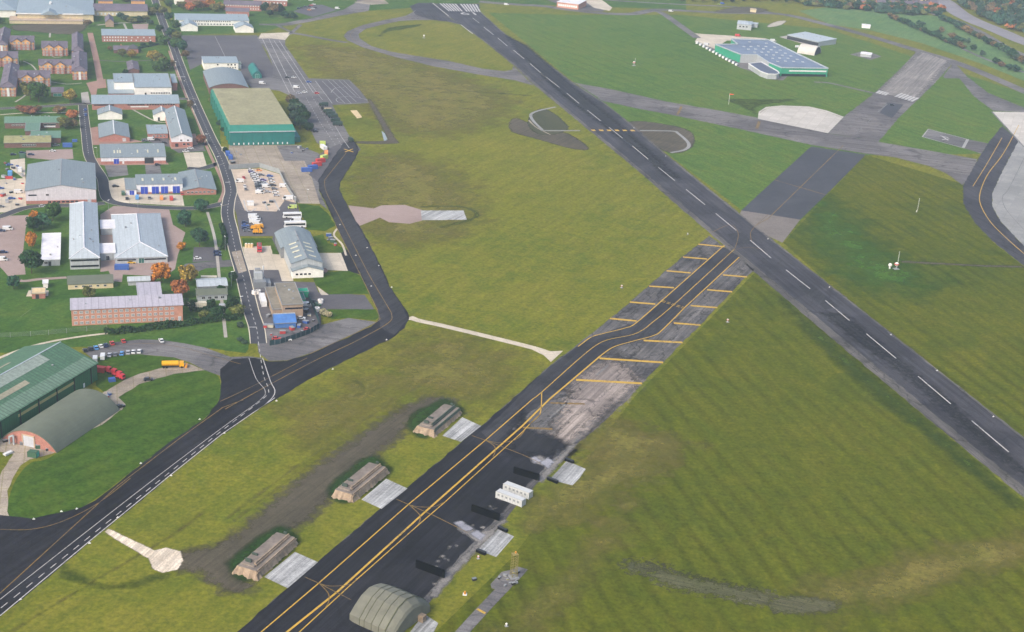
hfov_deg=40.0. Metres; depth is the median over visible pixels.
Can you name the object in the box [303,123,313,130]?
tree
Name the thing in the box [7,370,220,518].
grass field
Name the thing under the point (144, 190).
roller door
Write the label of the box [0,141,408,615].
taxiway
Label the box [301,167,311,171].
shipping container
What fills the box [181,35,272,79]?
hard standing
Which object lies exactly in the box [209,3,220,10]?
tree
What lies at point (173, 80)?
building
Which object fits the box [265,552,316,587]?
concrete stand
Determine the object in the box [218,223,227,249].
hedge
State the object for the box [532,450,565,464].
gravel stain
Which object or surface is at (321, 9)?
hard standing
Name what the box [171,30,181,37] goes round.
tree
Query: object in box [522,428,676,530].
dry grass
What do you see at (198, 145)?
road
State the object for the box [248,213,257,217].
minibus
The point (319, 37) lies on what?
path
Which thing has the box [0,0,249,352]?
lawn
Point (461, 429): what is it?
concrete stand
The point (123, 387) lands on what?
track
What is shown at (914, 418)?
lush grass
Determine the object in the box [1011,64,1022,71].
tree
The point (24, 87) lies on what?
tree
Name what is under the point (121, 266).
shipping container
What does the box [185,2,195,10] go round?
tree
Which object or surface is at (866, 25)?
shelter
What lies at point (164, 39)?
tree
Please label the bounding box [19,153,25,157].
shipping container
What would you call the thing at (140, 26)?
pavement
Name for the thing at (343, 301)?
hard standing
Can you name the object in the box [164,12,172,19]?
tree
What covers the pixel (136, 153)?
store building
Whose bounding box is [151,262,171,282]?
tree
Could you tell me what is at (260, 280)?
plant tower
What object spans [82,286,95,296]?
tree
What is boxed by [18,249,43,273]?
tree
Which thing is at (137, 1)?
building
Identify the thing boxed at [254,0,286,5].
building
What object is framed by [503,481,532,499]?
site cabin
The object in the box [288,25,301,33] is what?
path
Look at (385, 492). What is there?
concrete stand
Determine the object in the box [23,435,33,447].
roller door
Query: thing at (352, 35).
taxiway
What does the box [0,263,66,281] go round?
path
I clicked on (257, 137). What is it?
hangar door
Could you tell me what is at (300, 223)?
bus
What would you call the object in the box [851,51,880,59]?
pad
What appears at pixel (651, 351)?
old runway
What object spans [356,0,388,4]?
hard standing
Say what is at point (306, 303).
van
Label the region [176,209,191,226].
tree
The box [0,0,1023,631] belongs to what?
ground
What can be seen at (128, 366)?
lawn
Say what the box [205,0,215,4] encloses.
tree
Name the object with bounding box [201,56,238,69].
building
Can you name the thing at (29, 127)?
building
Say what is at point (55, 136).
building
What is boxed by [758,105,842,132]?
concrete apron
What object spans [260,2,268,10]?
tree
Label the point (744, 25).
building
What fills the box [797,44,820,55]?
tent
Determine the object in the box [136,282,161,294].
building
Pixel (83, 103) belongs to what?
road
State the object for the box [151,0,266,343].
road
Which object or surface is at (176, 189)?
roller door
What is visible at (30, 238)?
tree
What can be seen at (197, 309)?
hedge
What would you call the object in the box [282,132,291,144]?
hangar door
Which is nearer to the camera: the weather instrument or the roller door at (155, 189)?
the weather instrument
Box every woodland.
[794,0,945,13]
[957,0,1023,31]
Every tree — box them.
[6,275,20,288]
[15,105,23,111]
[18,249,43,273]
[19,80,35,99]
[22,105,37,113]
[25,216,40,230]
[25,231,36,245]
[27,82,49,101]
[28,210,37,216]
[34,105,42,110]
[34,212,51,226]
[44,201,61,220]
[52,105,65,113]
[56,117,72,128]
[62,88,76,99]
[65,109,78,118]
[70,119,78,125]
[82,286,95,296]
[84,20,91,24]
[117,48,126,56]
[126,17,136,22]
[128,50,136,57]
[133,15,143,20]
[141,15,150,20]
[146,50,158,58]
[148,7,156,14]
[151,61,163,69]
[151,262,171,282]
[152,3,159,9]
[152,53,166,60]
[155,25,163,30]
[157,6,167,12]
[157,35,170,43]
[158,58,169,69]
[164,0,173,7]
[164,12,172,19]
[165,27,175,35]
[169,60,175,66]
[170,19,181,27]
[170,37,182,49]
[170,279,189,294]
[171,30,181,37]
[176,1,186,9]
[176,40,187,49]
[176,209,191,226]
[176,242,186,249]
[178,263,198,284]
[180,50,189,58]
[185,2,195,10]
[186,100,193,106]
[190,227,209,245]
[192,0,204,10]
[193,199,208,211]
[195,134,205,143]
[201,1,209,9]
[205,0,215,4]
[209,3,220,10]
[228,271,237,280]
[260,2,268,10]
[266,2,278,11]
[278,4,285,11]
[280,11,288,17]
[285,94,295,101]
[287,102,305,110]
[288,110,296,119]
[289,98,300,102]
[292,115,307,125]
[295,107,310,119]
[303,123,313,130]
[932,10,942,15]
[954,22,965,29]
[960,25,969,29]
[970,44,976,49]
[975,32,985,38]
[984,38,994,43]
[992,57,1001,62]
[994,42,1004,49]
[998,61,1005,65]
[1004,46,1016,52]
[1006,50,1018,58]
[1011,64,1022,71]
[1012,54,1019,60]
[1017,55,1023,62]
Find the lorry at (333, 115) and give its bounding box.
[328,113,337,117]
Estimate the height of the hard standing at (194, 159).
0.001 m
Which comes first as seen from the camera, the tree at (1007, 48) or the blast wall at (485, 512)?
the blast wall at (485, 512)
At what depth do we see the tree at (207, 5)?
1449.12 m
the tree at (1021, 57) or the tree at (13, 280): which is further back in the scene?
the tree at (1021, 57)
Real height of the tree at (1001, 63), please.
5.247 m
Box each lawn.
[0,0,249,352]
[96,354,189,391]
[170,0,685,34]
[242,238,278,253]
[299,204,334,230]
[313,234,345,252]
[314,271,368,293]
[322,309,378,319]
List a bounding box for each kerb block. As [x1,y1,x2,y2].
[476,548,486,555]
[497,525,507,532]
[547,476,558,483]
[565,457,573,463]
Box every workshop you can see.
[124,178,136,194]
[135,173,182,193]
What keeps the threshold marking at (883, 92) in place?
on the pale concrete at (915, 76)
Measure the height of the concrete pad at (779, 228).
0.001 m
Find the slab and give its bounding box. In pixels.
[27,290,48,295]
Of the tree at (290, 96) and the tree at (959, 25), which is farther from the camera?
the tree at (959, 25)
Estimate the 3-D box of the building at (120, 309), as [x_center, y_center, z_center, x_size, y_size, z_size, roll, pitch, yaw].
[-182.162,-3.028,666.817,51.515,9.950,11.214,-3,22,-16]
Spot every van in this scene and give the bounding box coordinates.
[0,256,7,260]
[2,225,12,229]
[14,189,23,193]
[100,353,105,359]
[235,178,243,182]
[253,220,261,223]
[288,204,296,208]
[303,301,310,305]
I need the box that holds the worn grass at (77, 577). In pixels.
[61,568,165,586]
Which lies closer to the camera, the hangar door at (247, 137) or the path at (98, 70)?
the hangar door at (247, 137)
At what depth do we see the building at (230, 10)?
1429.32 m
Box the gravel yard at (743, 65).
[699,43,786,79]
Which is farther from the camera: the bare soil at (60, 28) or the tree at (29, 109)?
the bare soil at (60, 28)
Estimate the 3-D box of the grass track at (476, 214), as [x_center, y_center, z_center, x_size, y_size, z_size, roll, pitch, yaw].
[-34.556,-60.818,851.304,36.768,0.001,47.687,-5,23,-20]
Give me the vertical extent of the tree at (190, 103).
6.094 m
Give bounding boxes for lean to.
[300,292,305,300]
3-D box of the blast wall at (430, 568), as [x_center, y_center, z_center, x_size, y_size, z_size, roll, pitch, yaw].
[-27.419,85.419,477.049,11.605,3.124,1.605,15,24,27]
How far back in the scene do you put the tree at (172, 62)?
1181.87 m
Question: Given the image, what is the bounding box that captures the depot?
[557,0,586,9]
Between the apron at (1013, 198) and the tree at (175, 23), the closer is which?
the apron at (1013, 198)
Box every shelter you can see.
[232,531,298,580]
[272,313,296,327]
[331,461,389,502]
[413,403,461,437]
[862,24,870,28]
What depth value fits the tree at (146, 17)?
1372.43 m
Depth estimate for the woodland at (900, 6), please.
1731.03 m
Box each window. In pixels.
[71,259,98,261]
[71,265,98,266]
[144,258,165,259]
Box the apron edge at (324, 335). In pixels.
[257,318,374,360]
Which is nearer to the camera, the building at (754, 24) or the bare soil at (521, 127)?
the bare soil at (521, 127)
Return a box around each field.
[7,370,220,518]
[436,273,1023,631]
[490,13,1023,224]
[784,155,1023,436]
[800,7,1023,80]
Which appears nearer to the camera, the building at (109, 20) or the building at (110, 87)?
the building at (110, 87)
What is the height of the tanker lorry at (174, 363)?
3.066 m
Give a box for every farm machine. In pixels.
[105,366,111,371]
[106,368,117,373]
[112,370,122,375]
[115,373,125,379]
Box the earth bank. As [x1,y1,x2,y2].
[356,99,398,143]
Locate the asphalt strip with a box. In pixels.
[742,146,864,218]
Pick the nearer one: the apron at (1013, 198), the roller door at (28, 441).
the roller door at (28, 441)
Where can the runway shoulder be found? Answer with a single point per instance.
(932, 417)
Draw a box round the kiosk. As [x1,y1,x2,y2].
[247,200,253,205]
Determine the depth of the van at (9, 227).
776.17 m
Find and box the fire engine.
[257,243,261,251]
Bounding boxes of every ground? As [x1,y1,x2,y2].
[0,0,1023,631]
[617,557,663,576]
[643,563,776,607]
[766,595,841,614]
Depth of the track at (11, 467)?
520.59 m
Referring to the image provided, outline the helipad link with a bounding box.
[965,140,987,152]
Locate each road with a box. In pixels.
[0,98,196,109]
[0,202,105,218]
[78,105,227,209]
[82,339,261,375]
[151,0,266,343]
[187,162,223,169]
[193,143,207,147]
[409,316,544,349]
[532,347,561,361]
[609,0,773,12]
[814,81,873,93]
[928,12,1023,55]
[962,49,1023,72]
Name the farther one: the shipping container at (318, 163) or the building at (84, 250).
the shipping container at (318, 163)
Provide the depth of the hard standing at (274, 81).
1143.79 m
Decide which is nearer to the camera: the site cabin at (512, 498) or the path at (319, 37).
the site cabin at (512, 498)
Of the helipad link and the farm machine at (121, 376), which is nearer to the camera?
the farm machine at (121, 376)
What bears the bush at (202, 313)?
on the lawn at (22, 312)
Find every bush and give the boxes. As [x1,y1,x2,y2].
[183,297,188,305]
[187,299,197,306]
[198,309,209,317]
[206,299,215,305]
[209,305,225,315]
[226,296,239,306]
[228,304,245,313]
[237,321,243,326]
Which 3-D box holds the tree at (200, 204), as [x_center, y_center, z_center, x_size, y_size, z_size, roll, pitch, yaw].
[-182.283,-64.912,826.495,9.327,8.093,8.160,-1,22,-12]
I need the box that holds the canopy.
[298,287,308,297]
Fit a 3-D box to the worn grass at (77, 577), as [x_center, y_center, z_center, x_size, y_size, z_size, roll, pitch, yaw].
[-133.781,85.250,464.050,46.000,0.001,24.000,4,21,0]
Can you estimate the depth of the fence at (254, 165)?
917.34 m
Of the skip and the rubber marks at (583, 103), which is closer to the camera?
the skip
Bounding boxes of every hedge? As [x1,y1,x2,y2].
[103,313,241,334]
[139,42,158,47]
[189,304,229,311]
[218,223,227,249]
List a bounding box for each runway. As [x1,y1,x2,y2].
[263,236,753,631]
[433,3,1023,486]
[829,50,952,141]
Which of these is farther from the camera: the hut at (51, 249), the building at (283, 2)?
the building at (283, 2)
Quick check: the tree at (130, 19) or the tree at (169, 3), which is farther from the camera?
the tree at (169, 3)
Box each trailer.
[3,450,13,455]
[259,293,266,306]
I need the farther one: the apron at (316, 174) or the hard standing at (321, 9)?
the hard standing at (321, 9)
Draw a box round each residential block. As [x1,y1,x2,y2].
[0,26,10,50]
[0,51,18,66]
[0,62,19,96]
[9,35,34,49]
[18,70,50,86]
[38,59,71,73]
[41,40,67,55]
[71,32,83,51]
[71,50,87,79]
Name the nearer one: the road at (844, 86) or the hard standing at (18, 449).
the hard standing at (18, 449)
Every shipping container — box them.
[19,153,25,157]
[62,143,71,146]
[114,264,128,269]
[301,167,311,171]
[308,164,317,168]
[312,161,321,165]
[315,157,325,161]
[320,144,326,149]
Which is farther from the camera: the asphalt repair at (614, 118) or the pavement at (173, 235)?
the asphalt repair at (614, 118)
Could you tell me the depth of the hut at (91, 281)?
704.09 m
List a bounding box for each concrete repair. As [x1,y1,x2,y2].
[455,521,473,530]
[471,530,484,539]
[532,457,540,462]
[540,458,553,467]
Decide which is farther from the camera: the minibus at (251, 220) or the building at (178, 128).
the building at (178, 128)
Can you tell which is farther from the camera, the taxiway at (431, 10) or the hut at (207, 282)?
the taxiway at (431, 10)
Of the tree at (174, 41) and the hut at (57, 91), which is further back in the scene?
the tree at (174, 41)
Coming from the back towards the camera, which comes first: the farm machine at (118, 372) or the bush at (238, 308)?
the bush at (238, 308)
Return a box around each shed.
[1,389,119,452]
[126,60,139,72]
[787,32,836,45]
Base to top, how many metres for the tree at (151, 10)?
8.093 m
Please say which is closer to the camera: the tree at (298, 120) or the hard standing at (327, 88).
the tree at (298, 120)
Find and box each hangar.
[0,342,97,438]
[210,88,299,145]
[349,583,429,631]
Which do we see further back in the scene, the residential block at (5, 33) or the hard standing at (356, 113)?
the residential block at (5, 33)
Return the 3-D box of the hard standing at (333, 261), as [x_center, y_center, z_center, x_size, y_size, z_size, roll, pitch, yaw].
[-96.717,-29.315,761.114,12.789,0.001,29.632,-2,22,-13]
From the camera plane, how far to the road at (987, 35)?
1608.84 m
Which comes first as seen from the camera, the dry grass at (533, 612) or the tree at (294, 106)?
the dry grass at (533, 612)
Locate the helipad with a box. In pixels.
[923,129,965,146]
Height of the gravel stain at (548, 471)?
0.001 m
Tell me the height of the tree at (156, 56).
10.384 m
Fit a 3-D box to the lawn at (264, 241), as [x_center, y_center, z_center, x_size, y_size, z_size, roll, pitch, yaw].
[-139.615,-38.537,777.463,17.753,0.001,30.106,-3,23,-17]
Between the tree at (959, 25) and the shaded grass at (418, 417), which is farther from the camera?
the tree at (959, 25)
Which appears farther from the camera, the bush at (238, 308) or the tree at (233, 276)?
the tree at (233, 276)
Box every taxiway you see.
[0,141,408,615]
[261,244,746,631]
[344,10,537,84]
[410,3,459,23]
[575,83,976,184]
[943,63,1023,111]
[963,126,1023,264]
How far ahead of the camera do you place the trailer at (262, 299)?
694.95 m
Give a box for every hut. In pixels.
[41,233,60,265]
[51,87,63,95]
[67,274,113,289]
[127,276,150,285]
[195,277,227,287]
[195,287,227,300]
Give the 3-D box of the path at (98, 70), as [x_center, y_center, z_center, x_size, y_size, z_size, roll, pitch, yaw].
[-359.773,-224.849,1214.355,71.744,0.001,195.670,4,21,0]
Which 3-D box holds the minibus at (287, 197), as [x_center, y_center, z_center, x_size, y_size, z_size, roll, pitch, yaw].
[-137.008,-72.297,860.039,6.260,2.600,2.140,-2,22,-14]
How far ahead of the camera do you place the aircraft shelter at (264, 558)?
475.06 m
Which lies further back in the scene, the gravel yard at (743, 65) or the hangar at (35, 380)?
the gravel yard at (743, 65)
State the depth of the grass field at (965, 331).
794.40 m
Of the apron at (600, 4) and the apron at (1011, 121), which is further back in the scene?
the apron at (600, 4)
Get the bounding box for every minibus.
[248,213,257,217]
[249,218,258,222]
[282,195,292,199]
[290,217,300,220]
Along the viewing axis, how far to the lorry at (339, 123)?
1036.69 m
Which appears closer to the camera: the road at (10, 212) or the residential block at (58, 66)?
the road at (10, 212)
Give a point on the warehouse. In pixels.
(61, 180)
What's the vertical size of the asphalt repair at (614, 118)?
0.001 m
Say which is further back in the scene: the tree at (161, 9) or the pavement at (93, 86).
the tree at (161, 9)
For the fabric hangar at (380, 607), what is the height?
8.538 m
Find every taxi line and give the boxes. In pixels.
[110,343,239,363]
[756,145,843,224]
[973,125,1022,252]
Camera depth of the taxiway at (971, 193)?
974.91 m
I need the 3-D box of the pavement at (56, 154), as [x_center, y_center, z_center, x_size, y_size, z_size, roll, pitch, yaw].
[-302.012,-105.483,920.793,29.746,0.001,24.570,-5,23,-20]
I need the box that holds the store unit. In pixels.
[201,275,216,277]
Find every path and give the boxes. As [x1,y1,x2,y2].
[0,112,65,114]
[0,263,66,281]
[0,333,107,357]
[87,33,102,80]
[100,60,148,61]
[168,51,223,201]
[206,212,226,336]
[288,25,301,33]
[291,32,346,42]
[333,228,346,254]
[455,566,527,631]
[529,107,579,130]
[640,130,690,152]
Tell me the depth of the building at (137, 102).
1048.65 m
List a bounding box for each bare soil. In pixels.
[11,24,86,33]
[178,397,455,592]
[509,118,588,149]
[527,109,568,134]
[630,121,694,152]
[714,7,766,12]
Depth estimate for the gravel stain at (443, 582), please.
486.67 m
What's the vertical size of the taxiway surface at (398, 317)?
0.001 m
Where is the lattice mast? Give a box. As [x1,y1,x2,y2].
[508,551,518,579]
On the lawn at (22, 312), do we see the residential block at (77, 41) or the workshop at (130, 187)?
the residential block at (77, 41)
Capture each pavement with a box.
[0,215,28,274]
[26,149,72,159]
[81,92,89,102]
[86,79,105,94]
[91,127,141,144]
[96,158,167,164]
[100,206,184,281]
[132,24,147,28]
[169,134,198,148]
[348,205,421,224]
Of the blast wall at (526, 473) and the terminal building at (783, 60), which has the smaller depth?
the blast wall at (526, 473)
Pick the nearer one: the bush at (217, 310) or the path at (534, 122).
the bush at (217, 310)
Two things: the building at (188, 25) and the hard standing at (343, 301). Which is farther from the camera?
the building at (188, 25)
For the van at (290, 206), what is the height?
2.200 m
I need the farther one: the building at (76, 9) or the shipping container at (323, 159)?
the building at (76, 9)
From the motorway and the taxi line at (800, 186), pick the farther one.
the motorway
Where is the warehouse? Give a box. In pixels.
[25,158,96,203]
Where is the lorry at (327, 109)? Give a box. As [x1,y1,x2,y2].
[323,108,332,112]
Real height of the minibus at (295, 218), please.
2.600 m
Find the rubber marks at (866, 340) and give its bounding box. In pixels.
[820,312,1023,472]
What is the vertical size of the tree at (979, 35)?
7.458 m
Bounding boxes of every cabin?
[42,279,48,287]
[188,301,206,307]
[495,488,525,507]
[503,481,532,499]
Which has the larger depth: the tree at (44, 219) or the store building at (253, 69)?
the store building at (253, 69)
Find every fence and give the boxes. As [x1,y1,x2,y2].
[0,325,104,336]
[229,163,279,172]
[269,294,319,345]
[279,170,295,201]
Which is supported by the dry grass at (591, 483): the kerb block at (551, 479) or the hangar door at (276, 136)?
the kerb block at (551, 479)
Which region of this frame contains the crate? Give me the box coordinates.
[267,323,273,327]
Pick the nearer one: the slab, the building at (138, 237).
the slab
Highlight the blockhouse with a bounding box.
[860,52,871,56]
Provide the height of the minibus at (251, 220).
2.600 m
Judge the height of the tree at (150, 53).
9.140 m
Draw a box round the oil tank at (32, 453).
[27,449,39,458]
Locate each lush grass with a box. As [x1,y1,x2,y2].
[379,24,420,35]
[729,99,790,112]
[784,303,1012,502]
[791,200,956,295]
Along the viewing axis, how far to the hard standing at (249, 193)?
871.45 m
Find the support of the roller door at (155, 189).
in the workshop at (158, 183)
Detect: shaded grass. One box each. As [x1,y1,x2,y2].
[228,526,298,580]
[328,456,390,502]
[408,399,463,437]
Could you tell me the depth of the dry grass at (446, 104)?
1160.28 m
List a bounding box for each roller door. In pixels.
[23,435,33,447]
[140,187,147,193]
[151,186,158,193]
[161,186,167,193]
[173,186,179,192]
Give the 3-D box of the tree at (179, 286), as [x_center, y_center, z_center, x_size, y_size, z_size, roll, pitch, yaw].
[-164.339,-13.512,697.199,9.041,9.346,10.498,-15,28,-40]
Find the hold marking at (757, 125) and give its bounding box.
[676,106,760,128]
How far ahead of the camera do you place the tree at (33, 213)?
792.13 m
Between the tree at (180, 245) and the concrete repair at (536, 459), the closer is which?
the concrete repair at (536, 459)
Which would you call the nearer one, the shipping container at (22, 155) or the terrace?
the shipping container at (22, 155)
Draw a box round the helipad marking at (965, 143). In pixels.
[922,129,968,147]
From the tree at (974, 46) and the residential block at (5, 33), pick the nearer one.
the residential block at (5, 33)
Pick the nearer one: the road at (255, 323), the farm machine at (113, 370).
the farm machine at (113, 370)
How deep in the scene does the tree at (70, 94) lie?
1046.66 m
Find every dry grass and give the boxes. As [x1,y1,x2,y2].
[283,335,510,447]
[306,45,519,134]
[352,153,480,242]
[492,499,636,631]
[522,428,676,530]
[577,425,677,463]
[799,535,1023,610]
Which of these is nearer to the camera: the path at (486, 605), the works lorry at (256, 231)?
the path at (486, 605)
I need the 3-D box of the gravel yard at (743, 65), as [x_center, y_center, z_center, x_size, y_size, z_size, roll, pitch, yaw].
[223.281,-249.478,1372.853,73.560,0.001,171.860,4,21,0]
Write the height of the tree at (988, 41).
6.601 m
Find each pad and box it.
[491,569,520,591]
[740,210,799,241]
[781,36,810,44]
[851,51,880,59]
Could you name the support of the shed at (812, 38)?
on the pad at (785, 37)
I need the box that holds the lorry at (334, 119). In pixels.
[330,118,339,121]
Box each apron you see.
[237,377,553,631]
[309,140,360,182]
[549,0,603,11]
[587,0,611,10]
[695,33,767,48]
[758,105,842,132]
[992,142,1023,245]
[993,112,1023,144]
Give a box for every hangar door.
[233,133,241,144]
[243,133,251,144]
[253,132,261,144]
[263,132,271,144]
[272,132,281,144]
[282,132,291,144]
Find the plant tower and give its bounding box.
[253,266,270,288]
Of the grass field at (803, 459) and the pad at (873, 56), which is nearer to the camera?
the grass field at (803, 459)
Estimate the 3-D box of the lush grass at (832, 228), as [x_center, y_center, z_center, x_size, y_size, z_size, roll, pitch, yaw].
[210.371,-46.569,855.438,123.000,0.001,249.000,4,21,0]
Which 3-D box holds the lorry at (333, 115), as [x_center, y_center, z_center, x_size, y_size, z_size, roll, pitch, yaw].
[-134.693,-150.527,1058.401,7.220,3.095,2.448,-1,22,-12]
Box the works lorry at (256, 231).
[253,229,262,233]
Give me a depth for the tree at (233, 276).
720.00 m
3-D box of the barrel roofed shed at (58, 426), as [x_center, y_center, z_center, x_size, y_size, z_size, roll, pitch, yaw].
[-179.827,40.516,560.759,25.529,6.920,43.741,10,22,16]
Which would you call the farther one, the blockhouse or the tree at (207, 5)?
the tree at (207, 5)
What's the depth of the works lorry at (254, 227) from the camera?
802.72 m
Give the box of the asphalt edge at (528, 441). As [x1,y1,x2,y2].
[505,408,568,456]
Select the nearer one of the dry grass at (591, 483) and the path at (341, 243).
the dry grass at (591, 483)
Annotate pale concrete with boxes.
[549,360,640,442]
[879,50,947,100]
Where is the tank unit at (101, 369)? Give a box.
[97,365,105,373]
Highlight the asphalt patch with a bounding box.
[880,102,903,117]
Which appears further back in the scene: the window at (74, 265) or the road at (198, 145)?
the road at (198, 145)
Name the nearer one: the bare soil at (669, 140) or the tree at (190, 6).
the bare soil at (669, 140)
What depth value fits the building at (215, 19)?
1376.86 m
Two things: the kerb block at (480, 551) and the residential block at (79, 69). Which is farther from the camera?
the residential block at (79, 69)
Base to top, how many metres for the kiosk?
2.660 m
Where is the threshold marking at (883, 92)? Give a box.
[876,90,917,101]
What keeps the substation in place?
on the slab
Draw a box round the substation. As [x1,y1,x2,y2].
[31,287,45,298]
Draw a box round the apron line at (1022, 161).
[992,112,1023,229]
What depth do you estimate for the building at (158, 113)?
1019.48 m
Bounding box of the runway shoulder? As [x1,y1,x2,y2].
[434,3,1023,496]
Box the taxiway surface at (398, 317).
[319,142,407,334]
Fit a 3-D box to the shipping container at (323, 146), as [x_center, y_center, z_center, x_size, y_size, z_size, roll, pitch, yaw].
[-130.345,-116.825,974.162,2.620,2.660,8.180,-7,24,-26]
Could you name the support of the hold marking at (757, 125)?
on the taxiway at (958, 168)
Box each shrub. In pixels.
[236,336,243,341]
[319,308,328,314]
[325,312,332,316]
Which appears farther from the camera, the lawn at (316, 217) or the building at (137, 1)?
the building at (137, 1)
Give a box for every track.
[0,454,28,515]
[94,363,202,427]
[105,529,182,572]
[421,206,478,226]
[478,1,1023,93]
[646,10,700,37]
[768,21,785,26]
[901,261,1022,267]
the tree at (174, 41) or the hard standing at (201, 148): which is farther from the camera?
the tree at (174, 41)
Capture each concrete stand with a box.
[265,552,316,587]
[362,479,406,508]
[410,616,437,631]
[443,417,480,441]
[479,529,513,556]
[552,461,584,484]
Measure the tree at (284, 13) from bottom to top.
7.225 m
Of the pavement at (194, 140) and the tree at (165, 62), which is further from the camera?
the tree at (165, 62)
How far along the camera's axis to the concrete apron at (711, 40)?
1477.85 m
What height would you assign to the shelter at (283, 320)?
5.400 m
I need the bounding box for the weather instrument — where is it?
[888,251,899,269]
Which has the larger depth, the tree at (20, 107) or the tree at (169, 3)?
the tree at (169, 3)
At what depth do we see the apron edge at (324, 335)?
659.72 m
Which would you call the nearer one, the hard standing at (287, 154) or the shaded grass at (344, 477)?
the shaded grass at (344, 477)
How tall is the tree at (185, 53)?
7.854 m
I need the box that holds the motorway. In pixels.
[938,0,1023,44]
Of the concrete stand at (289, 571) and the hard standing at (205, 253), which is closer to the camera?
the concrete stand at (289, 571)
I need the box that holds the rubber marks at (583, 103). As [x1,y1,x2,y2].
[505,35,678,177]
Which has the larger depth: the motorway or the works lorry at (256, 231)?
the motorway
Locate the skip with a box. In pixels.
[108,377,115,382]
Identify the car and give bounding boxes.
[143,377,153,380]
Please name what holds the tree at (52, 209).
on the lawn at (22, 312)
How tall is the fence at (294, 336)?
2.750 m
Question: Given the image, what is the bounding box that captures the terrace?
[9,16,82,23]
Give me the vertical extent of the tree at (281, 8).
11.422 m
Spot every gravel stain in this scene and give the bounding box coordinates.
[429,519,505,597]
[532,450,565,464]
[539,445,574,481]
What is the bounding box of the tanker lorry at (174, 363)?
[162,360,186,367]
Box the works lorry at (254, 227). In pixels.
[251,224,259,229]
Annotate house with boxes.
[113,44,128,52]
[128,44,137,52]
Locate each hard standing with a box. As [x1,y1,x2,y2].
[0,158,25,211]
[0,438,53,458]
[103,391,124,409]
[105,165,127,176]
[109,178,183,205]
[142,137,169,146]
[145,165,161,173]
[173,146,205,152]
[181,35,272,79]
[181,260,232,270]
[184,152,205,166]
[193,247,221,261]
[229,145,319,203]
[232,168,295,210]
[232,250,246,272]
[234,193,304,236]
[243,246,292,280]
[245,34,368,147]
[249,270,373,329]
[259,0,369,25]
[259,32,289,39]
[277,145,304,160]
[294,5,336,16]
[300,147,326,208]
[315,80,366,103]
[318,287,327,294]
[319,253,347,270]
[341,250,358,273]
[350,110,361,117]
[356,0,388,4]
[421,210,466,219]
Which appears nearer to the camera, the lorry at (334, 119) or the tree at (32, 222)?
the tree at (32, 222)
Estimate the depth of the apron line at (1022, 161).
1121.91 m
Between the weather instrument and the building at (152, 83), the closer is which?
the weather instrument
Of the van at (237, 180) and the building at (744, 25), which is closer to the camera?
the van at (237, 180)
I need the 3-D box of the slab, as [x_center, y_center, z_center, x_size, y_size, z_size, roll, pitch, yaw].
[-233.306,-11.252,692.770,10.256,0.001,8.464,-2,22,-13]
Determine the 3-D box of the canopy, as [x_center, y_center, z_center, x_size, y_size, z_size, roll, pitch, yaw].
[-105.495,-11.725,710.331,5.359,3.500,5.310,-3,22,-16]
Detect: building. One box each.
[0,0,17,16]
[4,115,59,128]
[4,135,50,147]
[15,0,94,21]
[24,122,40,134]
[30,131,60,142]
[69,201,99,269]
[70,293,183,325]
[91,94,179,109]
[93,3,147,15]
[97,105,122,119]
[98,0,112,3]
[98,120,129,141]
[99,243,115,260]
[100,143,165,163]
[100,219,115,234]
[101,29,155,41]
[105,14,113,26]
[107,79,134,94]
[111,213,167,263]
[113,73,134,88]
[131,0,144,3]
[132,73,171,94]
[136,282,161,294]
[146,124,167,137]
[152,106,165,120]
[165,105,192,146]
[170,74,177,90]
[174,13,248,25]
[178,169,216,194]
[180,19,197,30]
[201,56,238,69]
[203,67,248,93]
[223,0,261,10]
[225,7,249,16]
[233,21,253,32]
[248,63,261,77]
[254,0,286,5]
[265,286,281,316]
[274,226,317,257]
[274,282,303,318]
[290,264,323,277]
[715,38,828,76]
[737,20,752,29]
[748,62,779,78]
[752,22,757,27]
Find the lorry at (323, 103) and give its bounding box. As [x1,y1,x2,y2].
[319,102,327,105]
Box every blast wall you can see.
[415,559,444,577]
[471,504,499,520]
[513,466,539,480]
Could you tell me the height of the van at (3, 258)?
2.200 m
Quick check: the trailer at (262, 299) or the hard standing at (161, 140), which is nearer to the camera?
the trailer at (262, 299)
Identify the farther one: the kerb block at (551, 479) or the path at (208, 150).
the path at (208, 150)
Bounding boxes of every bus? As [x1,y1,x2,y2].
[282,212,301,217]
[284,220,305,227]
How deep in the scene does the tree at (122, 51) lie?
1212.01 m
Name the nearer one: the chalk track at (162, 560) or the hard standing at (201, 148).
the chalk track at (162, 560)
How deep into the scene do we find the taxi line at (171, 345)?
640.66 m
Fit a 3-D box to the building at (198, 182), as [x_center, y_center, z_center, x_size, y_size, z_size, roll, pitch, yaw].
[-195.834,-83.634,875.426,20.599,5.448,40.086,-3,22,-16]
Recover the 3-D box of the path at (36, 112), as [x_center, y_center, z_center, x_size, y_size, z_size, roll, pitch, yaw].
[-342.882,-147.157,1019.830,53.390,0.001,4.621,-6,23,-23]
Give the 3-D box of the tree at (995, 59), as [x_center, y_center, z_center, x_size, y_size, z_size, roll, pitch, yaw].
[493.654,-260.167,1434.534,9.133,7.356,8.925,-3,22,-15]
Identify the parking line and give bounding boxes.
[215,37,366,145]
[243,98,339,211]
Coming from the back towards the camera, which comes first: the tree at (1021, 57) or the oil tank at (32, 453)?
the tree at (1021, 57)
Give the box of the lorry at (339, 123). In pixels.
[332,121,342,125]
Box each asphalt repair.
[605,112,621,123]
[728,232,753,244]
[799,284,839,309]
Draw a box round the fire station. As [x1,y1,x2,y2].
[279,230,322,273]

